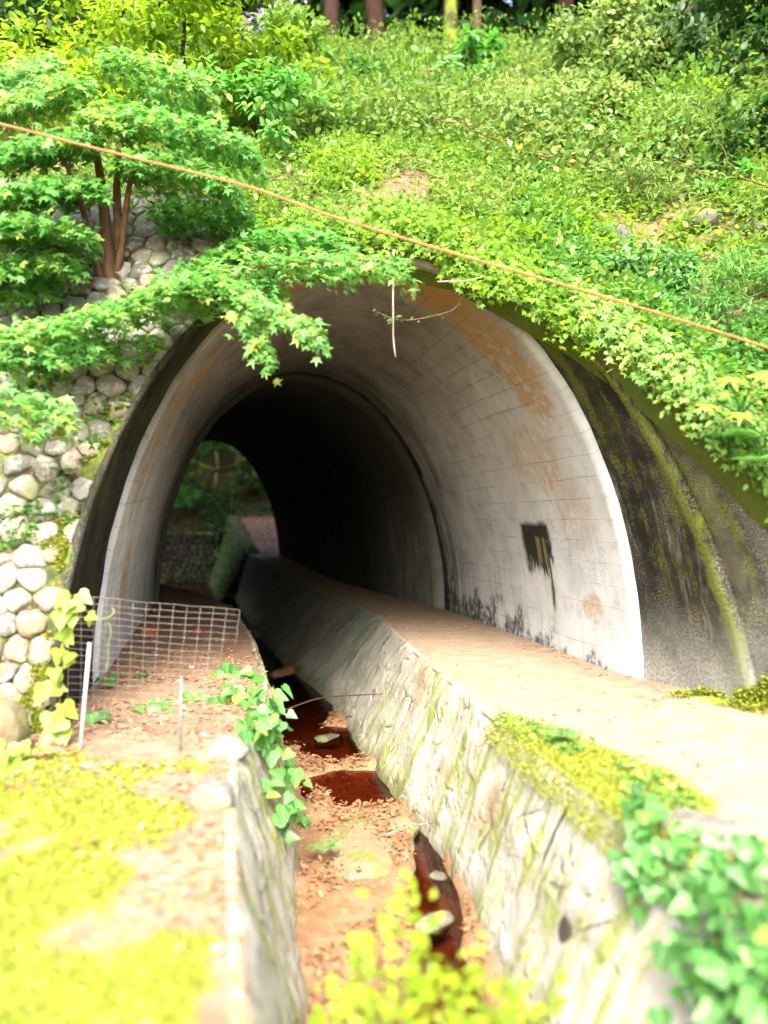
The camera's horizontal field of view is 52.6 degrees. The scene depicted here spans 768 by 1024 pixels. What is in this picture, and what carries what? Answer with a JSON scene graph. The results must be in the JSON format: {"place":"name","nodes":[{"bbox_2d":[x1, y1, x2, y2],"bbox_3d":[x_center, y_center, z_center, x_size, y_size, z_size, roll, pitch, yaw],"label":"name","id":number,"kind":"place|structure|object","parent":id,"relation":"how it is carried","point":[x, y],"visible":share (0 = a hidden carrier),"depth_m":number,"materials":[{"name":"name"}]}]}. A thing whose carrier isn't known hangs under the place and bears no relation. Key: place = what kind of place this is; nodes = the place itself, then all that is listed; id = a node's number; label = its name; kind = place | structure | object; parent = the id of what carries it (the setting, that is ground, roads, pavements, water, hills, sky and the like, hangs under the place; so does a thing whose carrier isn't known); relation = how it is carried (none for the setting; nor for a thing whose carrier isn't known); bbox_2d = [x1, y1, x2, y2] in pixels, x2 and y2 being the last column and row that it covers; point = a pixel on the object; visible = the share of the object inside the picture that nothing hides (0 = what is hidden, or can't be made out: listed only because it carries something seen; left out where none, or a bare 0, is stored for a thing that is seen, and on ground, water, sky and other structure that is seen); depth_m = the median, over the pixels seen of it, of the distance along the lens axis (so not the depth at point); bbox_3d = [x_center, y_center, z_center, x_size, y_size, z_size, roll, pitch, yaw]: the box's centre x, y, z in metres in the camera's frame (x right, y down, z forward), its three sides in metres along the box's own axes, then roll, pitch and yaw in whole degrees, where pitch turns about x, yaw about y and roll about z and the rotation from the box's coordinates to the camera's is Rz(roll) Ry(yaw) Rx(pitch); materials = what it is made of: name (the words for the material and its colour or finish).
{"place":"outdoors","nodes":[
{"label":"outdoors","id":0,"kind":"place"},
{"bbox_2d":[0,584,268,1023],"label":"ground","id":1,"kind":"structure","parent":0,"point":[213,1002],"depth_m":3.84,"materials":[{"name":"brown soil"}]},
{"bbox_2d":[0,700,30,748],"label":"rock","id":2,"kind":"object","parent":1,"relation":"on","point":[15,724],"visible":0.61,"depth_m":5.27,"materials":[{"name":"beige stone"}]},
{"bbox_2d":[0,732,54,772],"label":"ivy","id":3,"kind":"object","parent":1,"relation":"on","point":[14,752],"visible":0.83,"depth_m":4.99,"materials":[{"name":"yellow plant"}]},
{"bbox_2d":[34,588,92,745],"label":"ivy","id":4,"kind":"object","parent":1,"relation":"on","point":[56,724],"visible":1,"depth_m":5.48,"materials":[{"name":"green plant"}]},
{"bbox_2d":[69,598,97,626],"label":"ivy","id":5,"kind":"object","parent":4,"relation":"attached to","point":[80,607],"visible":0.95,"depth_m":5.44,"materials":[{"name":"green plant"}]},
{"bbox_2d":[68,670,148,725],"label":"ivy","id":6,"kind":"object","parent":1,"relation":"on","point":[96,719],"visible":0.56,"depth_m":6.19,"materials":[{"name":"green plant"}]},
{"bbox_2d":[0,749,229,1023],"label":"moss","id":7,"kind":"object","parent":1,"relation":"on","point":[55,875],"visible":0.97,"depth_m":3.32,"materials":[{"name":"yellow plant"}]},
{"bbox_2d":[0,177,270,728],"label":"cobblestone wall","id":8,"kind":"structure","parent":1,"relation":"on","point":[32,579],"depth_m":6.48,"materials":[{"name":"beige stone"}]},
{"bbox_2d":[19,427,80,734],"bbox_3d":[-2.957,0.451,5.955,1.346,2.484,0.763,0,-1,-36],"label":"moss","id":9,"kind":"object","parent":8,"relation":"attached to","point":[41,675],"visible":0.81,"depth_m":5.95,"materials":[{"name":"plant"}]},
{"bbox_2d":[0,276,235,550],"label":"ground cover","id":10,"kind":"object","parent":8,"relation":"on","point":[59,488],"visible":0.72,"depth_m":6.41,"materials":[{"name":"green plant"}]},
{"bbox_2d":[0,46,422,448],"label":"maple tree","id":11,"kind":"object","parent":8,"relation":"on","point":[211,281],"visible":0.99,"depth_m":6.82,"materials":[{"name":"green plant"}]},
{"bbox_2d":[387,250,401,356],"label":"hanging vine","id":12,"kind":"object","parent":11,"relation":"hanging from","point":[391,320],"visible":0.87,"depth_m":6.91,"materials":[{"name":"beige plant"}]},
{"bbox_2d":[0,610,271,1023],"bbox_3d":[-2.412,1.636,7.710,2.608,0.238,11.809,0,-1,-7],"label":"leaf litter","id":13,"kind":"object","parent":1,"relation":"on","point":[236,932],"visible":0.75,"depth_m":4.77,"materials":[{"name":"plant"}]},
{"bbox_2d":[130,697,174,713],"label":"ivy","id":14,"kind":"object","parent":1,"relation":"on","point":[151,705],"visible":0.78,"depth_m":6.52,"materials":[{"name":"green plant"}]},
{"bbox_2d":[67,595,239,751],"bbox_3d":[-1.749,1.189,5.688,1.262,1.142,0.702,0,-1,0],"label":"fence","id":15,"kind":"object","parent":1,"relation":"on","point":[84,704],"visible":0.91,"depth_m":5.80,"materials":[{"name":"metal"}]},
{"bbox_2d":[51,245,767,719],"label":"arched tunnel","id":16,"kind":"structure","parent":1,"relation":"on","point":[469,459],"depth_m":9.28,"materials":[{"name":"concrete"}]},
{"bbox_2d":[279,196,459,274],"bbox_3d":[-0.143,-2.748,7.758,1.822,1.004,0.662,0,-1,4],"label":"creeper","id":17,"kind":"object","parent":16,"relation":"attached to","point":[378,238],"visible":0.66,"depth_m":7.68,"materials":[{"name":"green plant"}]},
{"bbox_2d":[559,265,745,473],"bbox_3d":[2.240,-1.331,6.774,0.567,2.099,1.968,1,-1,-41],"label":"creeper","id":18,"kind":"object","parent":16,"relation":"attached to","point":[634,339],"visible":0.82,"depth_m":6.66,"materials":[{"name":"green plant"}]},
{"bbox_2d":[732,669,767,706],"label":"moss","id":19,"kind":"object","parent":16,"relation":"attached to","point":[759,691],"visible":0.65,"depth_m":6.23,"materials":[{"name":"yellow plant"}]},
{"bbox_2d":[167,445,277,579],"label":"hillside","id":20,"kind":"structure","parent":0,"point":[224,480],"depth_m":40.09,"materials":[{"name":"green plant"}]},
{"bbox_2d":[173,483,201,514],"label":"evergreen shrub","id":21,"kind":"object","parent":20,"relation":"on","point":[185,502],"visible":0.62,"depth_m":38.35,"materials":[{"name":"green plant"}]},
{"bbox_2d":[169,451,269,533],"bbox_3d":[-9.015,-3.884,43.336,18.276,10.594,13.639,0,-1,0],"label":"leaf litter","id":22,"kind":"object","parent":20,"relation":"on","point":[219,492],"visible":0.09,"depth_m":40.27,"materials":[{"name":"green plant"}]},
{"bbox_2d":[174,446,273,533],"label":"ground cover","id":23,"kind":"object","parent":20,"relation":"on","point":[208,520],"visible":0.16,"depth_m":39.21,"materials":[{"name":"green plant"}]},
{"bbox_2d":[230,456,261,494],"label":"evergreen shrub","id":24,"kind":"object","parent":20,"relation":"on","point":[240,482],"visible":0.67,"depth_m":39.86,"materials":[{"name":"green plant"}]},
{"bbox_2d":[241,515,278,553],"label":"footpath","id":25,"kind":"structure","parent":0,"point":[266,534],"depth_m":32.83,"materials":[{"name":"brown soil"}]},
{"bbox_2d":[160,580,483,1023],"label":"water","id":26,"kind":"structure","parent":0,"point":[350,786],"depth_m":8.31,"materials":[{"name":"brown liquid"}]},
{"bbox_2d":[227,594,521,1023],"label":"stream bed","id":27,"kind":"object","parent":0,"point":[329,916],"visible":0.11,"depth_m":5.61,"materials":[{"name":"brown soil"}]},
{"bbox_2d":[160,532,219,581],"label":"cobblestone wall","id":28,"kind":"structure","parent":27,"relation":"on","point":[197,560],"depth_m":36.05,"materials":[{"name":"grey stone"}]},
{"bbox_2d":[165,441,236,584],"bbox_3d":[-7.679,-0.107,33.527,2.469,6.696,3.177,1,-1,-41],"label":"tree","id":29,"kind":"object","parent":27,"relation":"on","point":[226,448],"visible":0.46,"depth_m":33.40,"materials":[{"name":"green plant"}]},
{"bbox_2d":[189,446,246,475],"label":"branch","id":30,"kind":"object","parent":29,"relation":"attached to","point":[221,469],"visible":0.59,"depth_m":33.96,"materials":[{"name":"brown plant"}]},
{"bbox_2d":[161,584,307,1023],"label":"channel wall","id":31,"kind":"structure","parent":27,"relation":"on","point":[265,922],"depth_m":4.24,"materials":[{"name":"grey concrete"}]},
{"bbox_2d":[185,776,233,812],"bbox_3d":[-0.982,1.638,4.385,0.269,0.264,0.288,0,-1,-20],"label":"rock","id":32,"kind":"object","parent":31,"relation":"on","point":[209,794],"visible":0.73,"depth_m":4.30,"materials":[{"name":"grey stone"}]},
{"bbox_2d":[202,734,249,760],"bbox_3d":[-1.100,1.644,5.403,0.327,0.204,0.301,0,-1,5],"label":"rock","id":33,"kind":"object","parent":31,"relation":"on","point":[226,745],"visible":0.77,"depth_m":5.32,"materials":[{"name":"grey stone"}]},
{"bbox_2d":[168,662,312,842],"bbox_3d":[-1.330,1.965,6.886,1.156,0.953,2.776,0,-1,-31],"label":"ivy","id":34,"kind":"object","parent":31,"relation":"on","point":[266,723],"visible":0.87,"depth_m":6.01,"materials":[{"name":"green plant"}]},
{"bbox_2d":[209,515,260,599],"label":"mossy wall","id":35,"kind":"structure","parent":27,"relation":"on","point":[243,534],"depth_m":30.62,"materials":[{"name":"green plant"}]},
{"bbox_2d":[210,518,245,594],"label":"moss","id":36,"kind":"object","parent":35,"relation":"on","point":[223,579],"visible":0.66,"depth_m":31.62,"materials":[{"name":"green plant"}]},
{"bbox_2d":[305,839,343,852],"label":"tuft","id":37,"kind":"object","parent":27,"relation":"on","point":[324,848],"visible":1,"depth_m":6.30,"materials":[{"name":"green plant"}]},
{"bbox_2d":[314,733,339,741],"bbox_3d":[-0.727,3.005,10.189,0.404,0.214,0.556,0,-1,-6],"label":"rock","id":38,"kind":"object","parent":27,"relation":"on","point":[323,738],"visible":0.42,"depth_m":10.07,"materials":[{"name":"grey stone"}]},
{"bbox_2d":[326,817,414,880],"bbox_3d":[-0.154,2.914,6.627,0.877,0.331,1.544,0,-1,4],"label":"rock","id":39,"kind":"object","parent":27,"relation":"on","point":[368,853],"visible":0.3,"depth_m":6.37,"materials":[{"name":"beige stone"}]},
{"bbox_2d":[284,709,491,1023],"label":"leaf litter","id":40,"kind":"object","parent":27,"relation":"on","point":[382,963],"visible":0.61,"depth_m":6.16,"materials":[{"name":"brown plant"}]},
{"bbox_2d":[385,814,419,839],"bbox_3d":[0.142,2.891,7.022,0.390,0.233,0.603,0,-1,-11],"label":"rock","id":41,"kind":"object","parent":27,"relation":"on","point":[402,820],"visible":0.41,"depth_m":6.98,"materials":[{"name":"beige stone"}]},
{"bbox_2d":[413,910,454,932],"bbox_3d":[0.343,2.914,5.468,0.343,0.154,0.186,0,-1,-39],"label":"rock","id":42,"kind":"object","parent":27,"relation":"on","point":[448,918],"visible":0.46,"depth_m":5.43,"materials":[{"name":"grey stone"}]},
{"bbox_2d":[308,869,568,1023],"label":"foreground shrub","id":43,"kind":"object","parent":27,"relation":"on","point":[363,994],"visible":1,"depth_m":2.84,"materials":[{"name":"yellow plant"}]},
{"bbox_2d":[235,554,767,1023],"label":"channel wall","id":44,"kind":"structure","parent":27,"relation":"on","point":[531,868],"depth_m":5.75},
{"bbox_2d":[250,554,767,923],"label":"footpath","id":45,"kind":"structure","parent":44,"relation":"on","point":[729,744],"depth_m":6.71,"materials":[{"name":"beige concrete"}]},
{"bbox_2d":[381,621,764,808],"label":"leaf litter","id":46,"kind":"object","parent":45,"relation":"on","point":[613,741],"visible":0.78,"depth_m":6.63,"materials":[{"name":"plant"}]},
{"bbox_2d":[657,808,753,858],"bbox_3d":[1.611,1.670,3.900,0.509,0.266,0.454,0,-1,29],"label":"rock","id":47,"kind":"object","parent":45,"relation":"on","point":[726,827],"visible":0.3,"depth_m":3.86,"materials":[{"name":"grey stone"}]},
{"bbox_2d":[662,685,767,715],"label":"moss","id":48,"kind":"object","parent":45,"relation":"on","point":[759,706],"visible":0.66,"depth_m":6.37,"materials":[{"name":"yellow plant"}]},
{"bbox_2d":[482,713,733,898],"bbox_3d":[1.419,1.712,4.975,0.858,0.246,3.073,0,-1,-9],"label":"moss","id":49,"kind":"object","parent":44,"relation":"on","point":[584,757],"visible":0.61,"depth_m":4.87,"materials":[{"name":"plant"}]},
{"bbox_2d":[543,725,587,738],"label":"rosette plant","id":50,"kind":"object","parent":49,"relation":"on","point":[553,733],"visible":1,"depth_m":5.55,"materials":[{"name":"green plant"}]},
{"bbox_2d":[608,782,749,927],"bbox_3d":[1.371,1.642,3.742,0.547,0.561,0.460,0,-1,-13],"label":"ivy","id":51,"kind":"object","parent":44,"relation":"attached to","point":[648,861],"visible":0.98,"depth_m":3.66,"materials":[{"name":"green plant"}]},
{"bbox_2d":[646,833,767,1023],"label":"ivy","id":52,"kind":"object","parent":44,"relation":"attached to","point":[728,963],"visible":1,"depth_m":3.15,"materials":[{"name":"green plant"}]},
{"bbox_2d":[0,123,767,348],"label":"overhead cable","id":53,"kind":"object","parent":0,"point":[390,234],"visible":1,"depth_m":5.61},
{"bbox_2d":[0,62,767,531],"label":"hillside","id":54,"kind":"structure","parent":0,"point":[752,504],"depth_m":7.81,"materials":[{"name":"green plant"}]},
{"bbox_2d":[0,0,106,100],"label":"evergreen tree","id":55,"kind":"object","parent":54,"relation":"on","point":[14,6],"visible":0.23,"depth_m":11.30,"materials":[{"name":"green plant"}]},
{"bbox_2d":[0,11,148,144],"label":"leafy tree","id":56,"kind":"object","parent":54,"relation":"on","point":[79,64],"visible":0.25,"depth_m":9.33,"materials":[{"name":"green plant"}]},
{"bbox_2d":[0,0,336,131],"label":"leafy tree","id":57,"kind":"object","parent":54,"relation":"on","point":[209,13],"visible":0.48,"depth_m":10.15,"materials":[{"name":"green plant"}]},
{"bbox_2d":[130,53,362,159],"bbox_3d":[-1.801,-4.983,10.361,3.210,1.768,2.227,0,-1,0],"label":"leafy tree","id":58,"kind":"object","parent":54,"relation":"on","point":[288,78],"visible":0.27,"depth_m":9.72,"materials":[{"name":"green plant"}]},
{"bbox_2d":[221,8,277,59],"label":"flowering bush","id":59,"kind":"object","parent":54,"relation":"on","point":[255,27],"visible":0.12,"depth_m":14.44,"materials":[{"name":"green plant"}]},
{"bbox_2d":[262,0,318,36],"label":"flowering bush","id":60,"kind":"object","parent":54,"relation":"on","point":[302,3],"visible":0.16,"depth_m":15.55,"materials":[{"name":"green plant"}]},
{"bbox_2d":[250,0,347,78],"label":"green shrub","id":61,"kind":"object","parent":54,"relation":"on","point":[312,29],"visible":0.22,"depth_m":13.50,"materials":[{"name":"green plant"}]},
{"bbox_2d":[323,0,338,46],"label":"forest tree","id":62,"kind":"object","parent":54,"relation":"on","point":[331,11],"visible":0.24,"depth_m":17.57,"materials":[{"name":"brown plant"}]},
{"bbox_2d":[294,78,407,139],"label":"green shrub","id":63,"kind":"object","parent":54,"relation":"on","point":[331,116],"visible":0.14,"depth_m":10.66,"materials":[{"name":"green plant"}]},
{"bbox_2d":[304,145,400,193],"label":"thin shrub","id":64,"kind":"object","parent":54,"relation":"on","point":[313,161],"visible":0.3,"depth_m":8.99,"materials":[{"name":"green plant"}]},
{"bbox_2d":[344,46,396,89],"bbox_3d":[-0.283,-7.198,13.097,1.005,0.944,1.045,0,-1,0],"label":"sapling","id":65,"kind":"object","parent":54,"relation":"on","point":[355,60],"visible":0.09,"depth_m":12.85,"materials":[{"name":"green plant"}]},
{"bbox_2d":[364,0,385,51],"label":"forest tree","id":66,"kind":"object","parent":54,"relation":"on","point":[375,10],"visible":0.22,"depth_m":18.30,"materials":[{"name":"brown plant"}]},
{"bbox_2d":[0,0,765,58],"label":"forest","id":67,"kind":"object","parent":54,"relation":"on","point":[400,11],"visible":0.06,"depth_m":19.91,"materials":[{"name":"green plant"}]},
{"bbox_2d":[0,0,767,258],"bbox_3d":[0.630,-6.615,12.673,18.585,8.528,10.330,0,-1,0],"label":"undergrowth","id":68,"kind":"object","parent":54,"relation":"on","point":[457,111],"visible":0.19,"depth_m":10.72,"materials":[{"name":"green plant"}]},
{"bbox_2d":[534,140,627,170],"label":"dead branch","id":69,"kind":"object","parent":68,"relation":"on","point":[565,160],"visible":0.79,"depth_m":9.71,"materials":[{"name":"brown wood"}]},
{"bbox_2d":[654,140,767,187],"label":"dead branch","id":70,"kind":"object","parent":68,"relation":"on","point":[758,183],"visible":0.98,"depth_m":9.34,"materials":[{"name":"brown wood"}]},
{"bbox_2d":[5,68,767,376],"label":"fallen leaves","id":71,"kind":"object","parent":54,"relation":"on","point":[616,242],"visible":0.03,"depth_m":9.13,"materials":[{"name":"brown plant"}]},
{"bbox_2d":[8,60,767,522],"bbox_3d":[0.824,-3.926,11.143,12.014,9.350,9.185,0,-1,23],"label":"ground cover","id":72,"kind":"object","parent":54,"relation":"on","point":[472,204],"visible":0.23,"depth_m":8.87,"materials":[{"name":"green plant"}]},
{"bbox_2d":[388,45,478,93],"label":"broadleaf plant","id":73,"kind":"object","parent":54,"relation":"on","point":[414,47],"visible":0.18,"depth_m":12.55,"materials":[{"name":"green plant"}]},
{"bbox_2d":[426,137,470,163],"bbox_3d":[0.832,-4.322,10.033,0.946,0.728,0.833,0,-1,0],"label":"sapling","id":74,"kind":"object","parent":54,"relation":"on","point":[446,142],"visible":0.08,"depth_m":9.78,"materials":[{"name":"green plant"}]},
{"bbox_2d":[443,0,457,54],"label":"forest tree","id":75,"kind":"object","parent":54,"relation":"on","point":[450,7],"visible":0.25,"depth_m":18.92,"materials":[{"name":"yellow plant"}]},
{"bbox_2d":[141,100,767,476],"bbox_3d":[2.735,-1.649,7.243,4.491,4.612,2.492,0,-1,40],"label":"ground cover","id":76,"kind":"object","parent":54,"relation":"on","point":[742,330],"visible":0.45,"depth_m":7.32,"materials":[{"name":"green plant"}]},
{"bbox_2d":[714,429,767,437],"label":"fern","id":77,"kind":"object","parent":76,"relation":"on","point":[742,433],"visible":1,"depth_m":5.76,"materials":[{"name":"green plant"}]},
{"bbox_2d":[730,455,767,462],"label":"fern","id":78,"kind":"object","parent":76,"relation":"on","point":[764,458],"visible":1,"depth_m":5.67,"materials":[{"name":"green plant"}]},
{"bbox_2d":[428,106,507,142],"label":"dead branch","id":79,"kind":"object","parent":54,"relation":"on","point":[459,121],"visible":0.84,"depth_m":10.28,"materials":[{"name":"brown wood"}]},
{"bbox_2d":[443,23,510,87],"bbox_3d":[1.765,-8.276,14.356,0.985,1.315,1.185,0,-1,-29],"label":"sapling","id":80,"kind":"object","parent":54,"relation":"on","point":[468,51],"visible":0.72,"depth_m":14.25,"materials":[{"name":"green plant"}]},
{"bbox_2d":[472,0,481,38],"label":"forest tree","id":81,"kind":"object","parent":54,"relation":"on","point":[476,4],"visible":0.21,"depth_m":17.82,"materials":[{"name":"brown plant"}]},
{"bbox_2d":[417,210,600,361],"bbox_3d":[1.197,-2.196,7.486,1.785,1.737,0.706,0,-1,22],"label":"creeper","id":82,"kind":"object","parent":54,"relation":"on","point":[512,278],"visible":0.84,"depth_m":7.36,"materials":[{"name":"green plant"}]},
{"bbox_2d":[373,286,471,322],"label":"garland vine","id":83,"kind":"object","parent":82,"relation":"attached to","point":[401,320],"visible":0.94,"depth_m":7.52,"materials":[{"name":"green plant"}]},
{"bbox_2d":[440,72,577,142],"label":"pale shrub","id":84,"kind":"object","parent":54,"relation":"on","point":[490,95],"visible":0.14,"depth_m":11.36,"materials":[{"name":"green plant"}]},
{"bbox_2d":[502,160,550,182],"bbox_3d":[1.808,-4.179,10.148,0.951,0.728,0.971,0,-1,34],"label":"sapling","id":85,"kind":"object","parent":54,"relation":"on","point":[539,168],"visible":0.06,"depth_m":9.84,"materials":[{"name":"green plant"}]},
{"bbox_2d":[554,0,573,38],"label":"forest tree","id":86,"kind":"object","parent":54,"relation":"on","point":[568,3],"visible":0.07,"depth_m":19.48,"materials":[{"name":"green plant"}]},
{"bbox_2d":[490,56,699,172],"bbox_3d":[3.106,-5.555,11.363,3.222,2.282,2.203,0,-1,0],"label":"pale shrub","id":87,"kind":"object","parent":54,"relation":"on","point":[592,87],"visible":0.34,"depth_m":10.95,"materials":[{"name":"green plant"}]},
{"bbox_2d":[529,0,721,105],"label":"pale shrub","id":88,"kind":"object","parent":54,"relation":"on","point":[579,45],"visible":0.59,"depth_m":12.71,"materials":[{"name":"green plant"}]},
{"bbox_2d":[575,142,685,217],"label":"thin shrub","id":89,"kind":"object","parent":54,"relation":"on","point":[648,172],"visible":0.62,"depth_m":9.51,"materials":[{"name":"green plant"}]},
{"bbox_2d":[583,236,706,290],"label":"green shrub","id":90,"kind":"object","parent":54,"relation":"on","point":[627,257],"visible":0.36,"depth_m":7.88,"materials":[{"name":"green plant"}]},
{"bbox_2d":[622,78,755,161],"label":"pale shrub","id":91,"kind":"object","parent":54,"relation":"on","point":[707,105],"visible":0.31,"depth_m":10.50,"materials":[{"name":"green plant"}]},
{"bbox_2d":[615,0,767,107],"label":"tree","id":92,"kind":"object","parent":54,"relation":"on","point":[697,19],"visible":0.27,"depth_m":12.06,"materials":[{"name":"green plant"}]},
{"bbox_2d":[648,69,734,119],"bbox_3d":[4.738,-6.204,11.824,1.384,1.165,0.987,0,-1,0],"label":"sapling","id":93,"kind":"object","parent":54,"relation":"on","point":[706,81],"visible":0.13,"depth_m":11.51,"materials":[{"name":"green plant"}]},
{"bbox_2d":[691,208,722,230],"bbox_3d":[3.760,-3.363,9.068,0.359,0.328,0.390,0,-1,20],"label":"boulder","id":94,"kind":"object","parent":54,"relation":"on","point":[712,217],"visible":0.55,"depth_m":8.92,"materials":[{"name":"grey stone"}]},
{"bbox_2d":[658,240,767,332],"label":"green shrub","id":95,"kind":"object","parent":54,"relation":"on","point":[738,301],"visible":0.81,"depth_m":7.48,"materials":[{"name":"green plant"}]},
{"bbox_2d":[675,342,767,496],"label":"creeper","id":96,"kind":"object","parent":54,"relation":"on","point":[749,443],"visible":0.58,"depth_m":6.09,"materials":[{"name":"green plant"}]},
{"bbox_2d":[691,156,759,195],"bbox_3d":[4.265,-3.918,9.618,1.044,0.926,0.751,0,-1,25],"label":"sapling","id":97,"kind":"object","parent":54,"relation":"on","point":[745,161],"visible":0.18,"depth_m":9.48,"materials":[{"name":"green plant"}]},
{"bbox_2d":[694,371,767,425],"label":"fatsia plant","id":98,"kind":"object","parent":54,"relation":"on","point":[739,413],"visible":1,"depth_m":5.78,"materials":[{"name":"green plant"}]},
{"bbox_2d":[698,88,767,181],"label":"shrub","id":99,"kind":"object","parent":54,"relation":"on","point":[752,124],"visible":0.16,"depth_m":9.87,"materials":[{"name":"green plant"}]},
{"bbox_2d":[742,218,767,236],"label":"boulder","id":100,"kind":"object","parent":54,"relation":"on","point":[761,225],"visible":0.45,"depth_m":8.61,"materials":[{"name":"grey stone"}]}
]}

